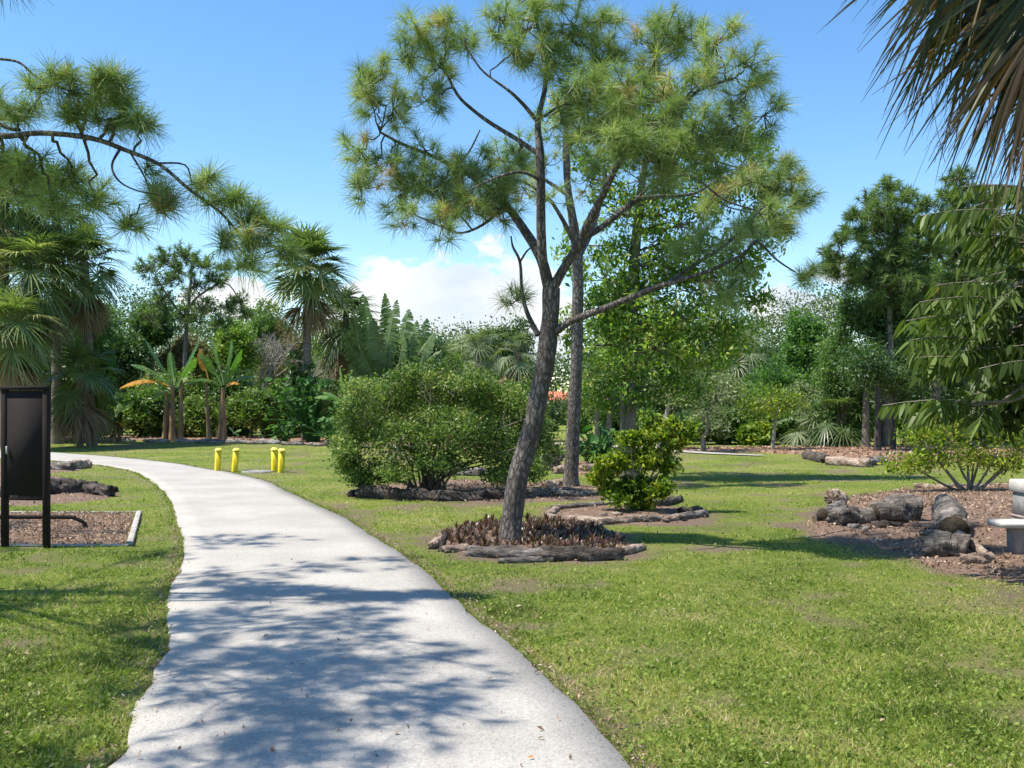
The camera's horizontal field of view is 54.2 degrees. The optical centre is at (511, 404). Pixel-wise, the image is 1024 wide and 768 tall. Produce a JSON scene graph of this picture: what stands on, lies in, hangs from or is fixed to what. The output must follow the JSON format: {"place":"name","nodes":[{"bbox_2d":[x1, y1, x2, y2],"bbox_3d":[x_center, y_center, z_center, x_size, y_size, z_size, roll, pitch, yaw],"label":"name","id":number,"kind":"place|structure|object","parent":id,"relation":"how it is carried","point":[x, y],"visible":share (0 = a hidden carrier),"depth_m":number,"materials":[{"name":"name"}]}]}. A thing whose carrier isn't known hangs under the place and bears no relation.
{"place":"outdoors","nodes":[
{"label":"outdoors","id":0,"kind":"place"},
{"bbox_2d":[0,449,629,767],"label":"path","id":1,"kind":"structure","parent":0,"point":[221,628],"depth_m":6.08,"materials":[{"name":"concrete"}]},
{"bbox_2d":[0,415,1023,767],"bbox_3d":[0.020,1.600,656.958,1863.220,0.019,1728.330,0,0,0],"label":"ground","id":2,"kind":"structure","parent":0,"point":[692,467],"depth_m":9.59,"materials":[{"name":"plant"}]},
{"bbox_2d":[0,386,50,548],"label":"notice board","id":3,"kind":"object","parent":2,"relation":"on","point":[25,445],"visible":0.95,"depth_m":11.20,"materials":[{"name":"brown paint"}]},
{"bbox_2d":[0,143,67,446],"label":"palm tree","id":4,"kind":"object","parent":2,"relation":"on","point":[10,221],"visible":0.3,"depth_m":37.64,"materials":[{"name":"plant"}]},
{"bbox_2d":[0,280,71,399],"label":"palm tree","id":5,"kind":"object","parent":2,"relation":"on","point":[14,369],"visible":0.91,"depth_m":34.63,"materials":[{"name":"plant"}]},
{"bbox_2d":[0,227,100,390],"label":"palm tree","id":6,"kind":"object","parent":2,"relation":"on","point":[24,248],"visible":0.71,"depth_m":36.52,"materials":[{"name":"plant"}]},
{"bbox_2d":[0,474,118,505],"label":"mulch bed","id":7,"kind":"object","parent":2,"relation":"on","point":[62,497],"visible":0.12,"depth_m":16.74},
{"bbox_2d":[51,477,97,493],"bbox_3d":[-7.882,1.478,17.637,1.197,0.461,0.508,0,0,-36],"label":"log","id":8,"kind":"object","parent":7,"relation":"on","point":[60,485],"visible":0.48,"depth_m":17.54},
{"bbox_2d":[82,483,118,496],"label":"log","id":9,"kind":"object","parent":7,"relation":"on","point":[101,489],"visible":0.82,"depth_m":17.40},
{"bbox_2d":[0,513,133,543],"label":"mulch bed","id":10,"kind":"object","parent":2,"relation":"on","point":[75,528],"visible":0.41,"depth_m":12.51,"materials":[{"name":"wood"}]},
{"bbox_2d":[0,515,87,527],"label":"pipe rail","id":11,"kind":"object","parent":10,"relation":"on","point":[81,521],"visible":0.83,"depth_m":12.78,"materials":[{"name":"metal"}]},
{"bbox_2d":[13,157,121,443],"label":"palm tree","id":12,"kind":"object","parent":2,"relation":"on","point":[53,385],"visible":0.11,"depth_m":40.81,"materials":[{"name":"plant"}]},
{"bbox_2d":[37,337,129,447],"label":"palm tree","id":13,"kind":"object","parent":2,"relation":"on","point":[79,420],"visible":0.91,"depth_m":37.57,"materials":[{"name":"plant"}]},
{"bbox_2d":[37,220,139,445],"bbox_3d":[-16.620,-2.808,39.050,4.227,9.037,4.327,0,0,0],"label":"palm tree","id":14,"kind":"object","parent":2,"relation":"on","point":[90,241],"visible":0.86,"depth_m":38.59,"materials":[{"name":"plant"}]},
{"bbox_2d":[62,314,122,439],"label":"shrub","id":15,"kind":"object","parent":2,"relation":"on","point":[99,346],"visible":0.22,"depth_m":41.94,"materials":[{"name":"green plant"}]},
{"bbox_2d":[125,300,178,434],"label":"broadleaf tree","id":16,"kind":"object","parent":2,"relation":"on","point":[162,337],"visible":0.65,"depth_m":53.55,"materials":[{"name":"green plant"}]},
{"bbox_2d":[0,0,311,299],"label":"pine tree","id":17,"kind":"object","parent":2,"relation":"on","point":[109,85],"visible":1,"depth_m":7.99,"materials":[{"name":"green plant"}]},
{"bbox_2d":[154,329,215,387],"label":"broadleaf tree","id":18,"kind":"object","parent":2,"relation":"on","point":[177,350],"visible":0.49,"depth_m":54.77,"materials":[{"name":"green plant"}]},
{"bbox_2d":[128,237,257,406],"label":"pine tree","id":19,"kind":"object","parent":2,"relation":"on","point":[163,258],"visible":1,"depth_m":51.88,"materials":[{"name":"green plant"}]},
{"bbox_2d":[186,339,230,400],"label":"broadleaf tree","id":20,"kind":"object","parent":2,"relation":"on","point":[200,389],"visible":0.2,"depth_m":57.33,"materials":[{"name":"green plant"}]},
{"bbox_2d":[209,319,267,375],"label":"broadleaf tree","id":21,"kind":"object","parent":2,"relation":"on","point":[240,336],"visible":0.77,"depth_m":55.34,"materials":[{"name":"green plant"}]},
{"bbox_2d":[242,296,296,389],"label":"broadleaf tree","id":22,"kind":"object","parent":2,"relation":"on","point":[259,324],"visible":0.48,"depth_m":63.07,"materials":[{"name":"green plant"}]},
{"bbox_2d":[213,332,335,432],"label":"bare tree","id":23,"kind":"object","parent":2,"relation":"on","point":[270,342],"visible":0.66,"depth_m":56.14,"materials":[{"name":"grey plant"}]},
{"bbox_2d":[68,436,494,448],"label":"mulch bed","id":24,"kind":"object","parent":2,"relation":"on","point":[230,437],"visible":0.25,"depth_m":45.91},
{"bbox_2d":[102,321,160,435],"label":"broadleaf tree","id":25,"kind":"object","parent":24,"relation":"on","point":[135,350],"visible":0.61,"depth_m":51.34,"materials":[{"name":"green plant"}]},
{"bbox_2d":[102,383,178,436],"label":"shrub","id":26,"kind":"object","parent":24,"relation":"on","point":[140,415],"visible":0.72,"depth_m":47.37,"materials":[{"name":"green plant"}]},
{"bbox_2d":[120,367,198,435],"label":"shrub","id":27,"kind":"object","parent":24,"relation":"on","point":[186,388],"visible":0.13,"depth_m":49.88,"materials":[{"name":"green plant"}]},
{"bbox_2d":[121,340,203,441],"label":"banana plant","id":28,"kind":"object","parent":24,"relation":"on","point":[169,430],"visible":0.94,"depth_m":43.95,"materials":[{"name":"green plant"}]},
{"bbox_2d":[159,392,219,437],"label":"shrub","id":29,"kind":"object","parent":24,"relation":"on","point":[194,417],"visible":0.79,"depth_m":47.62,"materials":[{"name":"green plant"}]},
{"bbox_2d":[191,334,254,439],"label":"banana plant","id":30,"kind":"object","parent":24,"relation":"on","point":[206,365],"visible":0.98,"depth_m":43.48,"materials":[{"name":"green plant"}]},
{"bbox_2d":[203,364,267,436],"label":"shrub","id":31,"kind":"object","parent":24,"relation":"on","point":[237,373],"visible":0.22,"depth_m":49.36,"materials":[{"name":"green plant"}]},
{"bbox_2d":[211,384,288,437],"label":"shrub","id":32,"kind":"object","parent":24,"relation":"on","point":[241,410],"visible":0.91,"depth_m":46.58,"materials":[{"name":"green plant"}]},
{"bbox_2d":[261,378,300,437],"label":"shrub","id":33,"kind":"object","parent":24,"relation":"on","point":[278,386],"visible":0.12,"depth_m":47.49,"materials":[{"name":"green plant"}]},
{"bbox_2d":[264,422,300,441],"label":"leafy plant","id":34,"kind":"object","parent":24,"relation":"on","point":[285,436],"visible":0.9,"depth_m":41.97,"materials":[{"name":"green plant"}]},
{"bbox_2d":[251,220,360,425],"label":"palm tree","id":35,"kind":"object","parent":24,"relation":"on","point":[312,290],"visible":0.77,"depth_m":43.46,"materials":[{"name":"plant"}]},
{"bbox_2d":[280,350,320,440],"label":"climbing vine","id":36,"kind":"object","parent":35,"relation":"attached to","point":[299,374],"visible":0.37,"depth_m":43.45,"materials":[{"name":"green plant"}]},
{"bbox_2d":[247,375,370,441],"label":"leafy plant","id":37,"kind":"object","parent":24,"relation":"on","point":[308,411],"visible":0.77,"depth_m":41.82,"materials":[{"name":"green plant"}]},
{"bbox_2d":[0,434,1023,767],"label":"leaf litter","id":38,"kind":"object","parent":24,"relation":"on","point":[132,514],"visible":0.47,"depth_m":12.54,"materials":[{"name":"plant"}]},
{"bbox_2d":[255,330,315,389],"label":"tree","id":39,"kind":"object","parent":2,"relation":"on","point":[296,346],"visible":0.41,"depth_m":59.49,"materials":[{"name":"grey plant"}]},
{"bbox_2d":[303,414,356,446],"bbox_3d":[-6.762,0.960,38.060,2.439,1.297,2.100,0,0,35],"label":"leafy plant","id":40,"kind":"object","parent":2,"relation":"on","point":[325,426],"visible":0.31,"depth_m":37.92,"materials":[{"name":"green plant"}]},
{"bbox_2d":[299,284,383,392],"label":"palm tree","id":41,"kind":"object","parent":2,"relation":"on","point":[335,357],"visible":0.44,"depth_m":49.44,"materials":[{"name":"plant"}]},
{"bbox_2d":[341,293,442,438],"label":"paddle palm","id":42,"kind":"object","parent":2,"relation":"on","point":[390,356],"visible":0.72,"depth_m":45.87,"materials":[{"name":"green plant"}]},
{"bbox_2d":[442,324,511,400],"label":"palm tree","id":43,"kind":"object","parent":2,"relation":"on","point":[479,339],"visible":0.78,"depth_m":47.63,"materials":[{"name":"plant"}]},
{"bbox_2d":[467,396,509,438],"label":"shrub","id":44,"kind":"object","parent":2,"relation":"on","point":[487,414],"visible":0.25,"depth_m":46.41,"materials":[{"name":"green plant"}]},
{"bbox_2d":[10,267,967,425],"bbox_3d":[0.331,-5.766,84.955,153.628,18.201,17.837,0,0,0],"label":"woodland","id":45,"kind":"object","parent":2,"relation":"on","point":[557,413],"visible":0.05,"depth_m":81.66,"materials":[{"name":"green plant"}]},
{"bbox_2d":[389,479,601,501],"bbox_3d":[-0.413,1.569,18.527,5.227,0.081,4.303,0,0,30],"label":"mulch bed","id":46,"kind":"object","parent":2,"relation":"on","point":[555,498],"visible":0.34,"depth_m":18.48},
{"bbox_2d":[355,483,396,499],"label":"log","id":47,"kind":"object","parent":46,"relation":"on","point":[383,491],"visible":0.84,"depth_m":17.03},
{"bbox_2d":[391,487,443,500],"bbox_3d":[-1.602,1.521,16.845,1.049,0.270,0.241,0,0,21],"label":"log","id":48,"kind":"object","parent":46,"relation":"on","point":[415,493],"visible":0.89,"depth_m":16.76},
{"bbox_2d":[322,351,568,491],"bbox_3d":[-1.164,0.309,17.965,4.389,2.631,3.584,0,0,0],"label":"bush","id":49,"kind":"object","parent":46,"relation":"on","point":[414,383],"visible":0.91,"depth_m":17.32,"materials":[{"name":"green plant"}]},
{"bbox_2d":[433,488,487,500],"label":"log","id":50,"kind":"object","parent":46,"relation":"on","point":[453,495],"visible":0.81,"depth_m":16.60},
{"bbox_2d":[525,486,570,497],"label":"log","id":51,"kind":"object","parent":46,"relation":"on","point":[531,492],"visible":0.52,"depth_m":17.16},
{"bbox_2d":[480,76,632,486],"bbox_3d":[0.941,-2.414,19.307,3.267,8.115,2.271,0,0,0],"label":"pine tree","id":52,"kind":"object","parent":46,"relation":"on","point":[571,475],"visible":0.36,"depth_m":19.23,"materials":[{"name":"green plant"}]},
{"bbox_2d":[481,315,538,382],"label":"broadleaf tree","id":53,"kind":"object","parent":2,"relation":"on","point":[506,330],"visible":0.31,"depth_m":61.65,"materials":[{"name":"green plant"}]},
{"bbox_2d":[487,330,537,394],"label":"palm tree","id":54,"kind":"object","parent":2,"relation":"on","point":[518,360],"visible":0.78,"depth_m":43.77,"materials":[{"name":"plant"}]},
{"bbox_2d":[436,522,626,562],"bbox_3d":[0.194,1.570,11.886,2.314,0.080,3.624,0,0,0],"label":"mulch bed","id":55,"kind":"object","parent":2,"relation":"on","point":[493,537],"visible":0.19,"depth_m":11.42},
{"bbox_2d":[463,544,542,557],"bbox_3d":[-0.040,1.546,10.450,0.974,0.171,0.167,0,0,16],"label":"log","id":56,"kind":"object","parent":55,"relation":"on","point":[503,551],"visible":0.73,"depth_m":10.41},
{"bbox_2d":[498,556,554,563],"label":"log","id":57,"kind":"object","parent":55,"relation":"on","point":[525,559],"visible":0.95,"depth_m":10.13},
{"bbox_2d":[328,0,834,541],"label":"pine tree","id":58,"kind":"object","parent":55,"relation":"on","point":[622,102],"visible":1,"depth_m":11.09,"materials":[{"name":"green plant"}]},
{"bbox_2d":[539,545,624,561],"bbox_3d":[0.719,1.532,10.275,0.903,0.202,0.212,0,0,-4],"label":"log","id":59,"kind":"object","parent":55,"relation":"on","point":[573,552],"visible":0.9,"depth_m":10.21,"materials":[{"name":"wood"}]},
{"bbox_2d":[551,461,641,475],"bbox_3d":[2.187,1.562,25.559,2.761,0.096,6.211,0,0,0],"label":"mulch bed","id":60,"kind":"object","parent":2,"relation":"on","point":[579,472],"visible":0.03,"depth_m":23.47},
{"bbox_2d":[560,422,645,463],"bbox_3d":[2.457,1.022,26.175,2.474,1.176,2.561,0,0,0],"label":"leafy plant","id":61,"kind":"object","parent":60,"relation":"on","point":[603,442],"visible":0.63,"depth_m":25.84,"materials":[{"name":"green plant"}]},
{"bbox_2d":[562,346,636,445],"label":"tree","id":62,"kind":"object","parent":2,"relation":"on","point":[597,416],"visible":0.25,"depth_m":29.93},
{"bbox_2d":[542,504,705,524],"bbox_3d":[1.624,1.587,14.829,2.447,0.047,3.058,0,0,0],"label":"mulch bed","id":63,"kind":"object","parent":2,"relation":"on","point":[592,512],"visible":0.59,"depth_m":14.62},
{"bbox_2d":[596,514,647,524],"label":"log","id":64,"kind":"object","parent":63,"relation":"on","point":[630,518],"visible":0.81,"depth_m":13.41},
{"bbox_2d":[581,408,703,510],"bbox_3d":[1.944,0.833,14.784,1.855,1.603,1.057,0,0,0],"label":"shrub","id":65,"kind":"object","parent":63,"relation":"on","point":[639,491],"visible":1,"depth_m":14.78,"materials":[{"name":"green plant"}]},
{"bbox_2d":[636,344,674,413],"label":"broadleaf tree","id":66,"kind":"object","parent":2,"relation":"on","point":[657,405],"visible":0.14,"depth_m":44.32,"materials":[{"name":"green plant"}]},
{"bbox_2d":[534,61,793,479],"bbox_3d":[3.296,-2.849,21.530,4.709,9.099,3.906,0,0,37],"label":"broadleaf tree","id":67,"kind":"object","parent":2,"relation":"on","point":[626,321],"visible":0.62,"depth_m":21.33,"materials":[{"name":"green plant"}]},
{"bbox_2d":[657,352,729,441],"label":"broadleaf tree","id":68,"kind":"object","parent":2,"relation":"on","point":[676,409],"visible":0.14,"depth_m":43.71,"materials":[{"name":"green plant"}]},
{"bbox_2d":[686,412,734,442],"bbox_3d":[7.816,0.954,40.576,2.296,1.498,2.363,0,0,0],"label":"shrub","id":69,"kind":"object","parent":2,"relation":"on","point":[718,433],"visible":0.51,"depth_m":39.91,"materials":[{"name":"green plant"}]},
{"bbox_2d":[695,370,748,411],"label":"broadleaf tree","id":70,"kind":"object","parent":2,"relation":"on","point":[732,383],"visible":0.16,"depth_m":45.37,"materials":[{"name":"green plant"}]},
{"bbox_2d":[710,404,751,443],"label":"shrub","id":71,"kind":"object","parent":2,"relation":"on","point":[735,423],"visible":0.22,"depth_m":40.41,"materials":[{"name":"green plant"}]},
{"bbox_2d":[707,317,787,387],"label":"palm tree","id":72,"kind":"object","parent":2,"relation":"on","point":[744,368],"visible":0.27,"depth_m":59.61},
{"bbox_2d":[730,419,777,445],"bbox_3d":[9.740,1.192,40.006,2.008,1.329,1.956,0,0,0],"label":"shrub","id":73,"kind":"object","parent":2,"relation":"on","point":[753,434],"visible":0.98,"depth_m":39.55,"materials":[{"name":"green plant"}]},
{"bbox_2d":[737,339,783,382],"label":"broadleaf tree","id":74,"kind":"object","parent":2,"relation":"on","point":[766,352],"visible":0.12,"depth_m":65.68,"materials":[{"name":"green plant"}]},
{"bbox_2d":[736,357,811,419],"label":"broadleaf tree","id":75,"kind":"object","parent":2,"relation":"on","point":[782,378],"visible":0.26,"depth_m":54.28,"materials":[{"name":"green plant"}]},
{"bbox_2d":[762,409,802,443],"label":"shrub","id":76,"kind":"object","parent":2,"relation":"on","point":[784,426],"visible":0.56,"depth_m":40.32,"materials":[{"name":"green plant"}]},
{"bbox_2d":[765,379,830,442],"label":"broadleaf tree","id":77,"kind":"object","parent":2,"relation":"on","point":[808,391],"visible":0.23,"depth_m":41.74,"materials":[{"name":"green plant"}]},
{"bbox_2d":[767,305,831,384],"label":"broadleaf tree","id":78,"kind":"object","parent":2,"relation":"on","point":[803,336],"visible":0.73,"depth_m":61.48,"materials":[{"name":"green plant"}]},
{"bbox_2d":[792,334,863,396],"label":"broadleaf tree","id":79,"kind":"object","parent":2,"relation":"on","point":[811,376],"visible":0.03,"depth_m":52.10,"materials":[{"name":"green plant"}]},
{"bbox_2d":[825,456,873,466],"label":"log","id":80,"kind":"object","parent":2,"relation":"on","point":[846,461],"visible":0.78,"depth_m":26.13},
{"bbox_2d":[682,446,1023,461],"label":"mulch bed","id":81,"kind":"object","parent":2,"relation":"on","point":[799,451],"visible":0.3,"depth_m":33.75,"materials":[{"name":"wood"}]},
{"bbox_2d":[659,369,748,451],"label":"young tree","id":82,"kind":"object","parent":81,"relation":"on","point":[710,410],"visible":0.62,"depth_m":33.84,"materials":[{"name":"green plant"}]},
{"bbox_2d":[726,380,818,448],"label":"young tree","id":83,"kind":"object","parent":81,"relation":"on","point":[774,401],"visible":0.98,"depth_m":34.49,"materials":[{"name":"green plant"}]},
{"bbox_2d":[772,397,841,446],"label":"palm tree","id":84,"kind":"object","parent":81,"relation":"on","point":[796,433],"visible":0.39,"depth_m":37.73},
{"bbox_2d":[795,387,874,446],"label":"palm tree","id":85,"kind":"object","parent":81,"relation":"on","point":[840,430],"visible":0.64,"depth_m":36.44,"materials":[{"name":"plant"}]},
{"bbox_2d":[803,285,886,446],"bbox_3d":[12.303,-1.321,37.002,2.898,6.206,2.051,0,0,0],"label":"conifer","id":86,"kind":"object","parent":81,"relation":"on","point":[847,418],"visible":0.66,"depth_m":36.84,"materials":[{"name":"green plant"}]},
{"bbox_2d":[819,336,899,446],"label":"broadleaf tree","id":87,"kind":"object","parent":81,"relation":"on","point":[865,435],"visible":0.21,"depth_m":35.89,"materials":[{"name":"green plant"}]},
{"bbox_2d":[829,339,905,450],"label":"broadleaf tree","id":88,"kind":"object","parent":81,"relation":"on","point":[865,367],"visible":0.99,"depth_m":32.91,"materials":[{"name":"green plant"}]},
{"bbox_2d":[814,171,949,446],"bbox_3d":[13.278,-3.418,36.241,4.997,10.080,3.394,0,0,0],"label":"pine tree","id":89,"kind":"object","parent":81,"relation":"on","point":[897,255],"visible":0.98,"depth_m":35.66,"materials":[{"name":"green plant"}]},
{"bbox_2d":[844,287,924,445],"bbox_3d":[13.684,-1.416,37.010,2.957,6.242,2.815,0,0,26],"label":"broadleaf tree","id":90,"kind":"object","parent":81,"relation":"on","point":[874,326],"visible":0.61,"depth_m":36.47,"materials":[{"name":"green plant"}]},
{"bbox_2d":[858,350,939,448],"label":"broadleaf tree","id":91,"kind":"object","parent":81,"relation":"on","point":[894,387],"visible":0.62,"depth_m":33.80,"materials":[{"name":"green plant"}]},
{"bbox_2d":[869,331,941,444],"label":"broadleaf tree","id":92,"kind":"object","parent":81,"relation":"on","point":[917,398],"visible":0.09,"depth_m":37.70,"materials":[{"name":"green plant"}]},
{"bbox_2d":[925,164,1020,447],"bbox_3d":[17.298,-3.687,37.170,4.163,10.716,2.950,0,0,15],"label":"pine tree","id":93,"kind":"object","parent":81,"relation":"on","point":[953,177],"visible":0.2,"depth_m":36.93,"materials":[{"name":"green plant"}]},
{"bbox_2d":[810,484,1023,584],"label":"mulch bed","id":94,"kind":"object","parent":2,"relation":"on","point":[973,570],"visible":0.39,"depth_m":11.92,"materials":[{"name":"wood"}]},
{"bbox_2d":[814,500,847,520],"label":"log","id":95,"kind":"object","parent":94,"relation":"on","point":[821,514],"visible":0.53,"depth_m":13.60,"materials":[{"name":"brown wood"}]},
{"bbox_2d":[826,505,876,525],"bbox_3d":[4.495,1.474,13.086,0.776,0.337,0.345,0,0,-17],"label":"log","id":96,"kind":"object","parent":94,"relation":"on","point":[845,515],"visible":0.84,"depth_m":13.01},
{"bbox_2d":[869,493,923,521],"bbox_3d":[5.028,1.405,13.156,0.633,0.482,0.438,0,0,-15],"label":"log","id":97,"kind":"object","parent":94,"relation":"on","point":[909,507],"visible":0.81,"depth_m":13.03,"materials":[{"name":"grey wood"}]},
{"bbox_2d":[918,529,970,556],"bbox_3d":[4.495,1.471,10.409,0.519,0.340,0.313,0,0,25],"label":"log","id":98,"kind":"object","parent":94,"relation":"on","point":[940,543],"visible":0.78,"depth_m":10.31,"materials":[{"name":"grey wood"}]},
{"bbox_2d":[876,183,1023,449],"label":"pinnate tree","id":99,"kind":"object","parent":94,"relation":"on","point":[994,333],"visible":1,"depth_m":9.00,"materials":[{"name":"green plant"}]},
{"bbox_2d":[877,419,1023,490],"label":"shrub","id":100,"kind":"object","parent":94,"relation":"on","point":[929,435],"visible":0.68,"depth_m":17.80,"materials":[{"name":"green plant"}]},
{"bbox_2d":[931,494,973,536],"bbox_3d":[5.208,1.346,11.906,0.421,0.491,1.494,0,0,20],"label":"log","id":101,"kind":"object","parent":94,"relation":"on","point":[949,513],"visible":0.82,"depth_m":11.46,"materials":[{"name":"grey wood"}]},
{"bbox_2d":[958,552,995,563],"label":"log","id":102,"kind":"object","parent":94,"relation":"on","point":[975,557],"visible":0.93,"depth_m":9.88,"materials":[{"name":"brown wood"}]},
{"bbox_2d":[987,519,1023,553],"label":"stone bench","id":103,"kind":"object","parent":94,"relation":"on","point":[1015,536],"visible":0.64,"depth_m":10.37,"materials":[{"name":"white concrete"}]},
{"bbox_2d":[1009,479,1023,518],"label":"stone pedestal","id":104,"kind":"object","parent":94,"relation":"on","point":[1016,486],"visible":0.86,"depth_m":12.21,"materials":[{"name":"white concrete"}]},
{"bbox_2d":[821,0,1023,246],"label":"palm tree","id":105,"kind":"object","parent":2,"relation":"on","point":[993,29],"visible":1,"depth_m":5.86,"materials":[{"name":"plant"}]},
{"bbox_2d":[911,255,966,444],"bbox_3d":[16.828,-2.227,40.037,2.814,7.860,3.541,0,0,24],"label":"broadleaf tree","id":106,"kind":"object","parent":2,"relation":"on","point":[936,394],"visible":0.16,"depth_m":39.63,"materials":[{"name":"green plant"}]},
{"bbox_2d":[913,323,986,442],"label":"broadleaf tree","id":107,"kind":"object","parent":2,"relation":"on","point":[952,393],"visible":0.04,"depth_m":41.13,"materials":[{"name":"green plant"}]},
{"bbox_2d":[0,0,1023,397],"label":"sky","id":108,"kind":"structure","parent":0,"point":[255,85],"materials":[{"name":"blue"}]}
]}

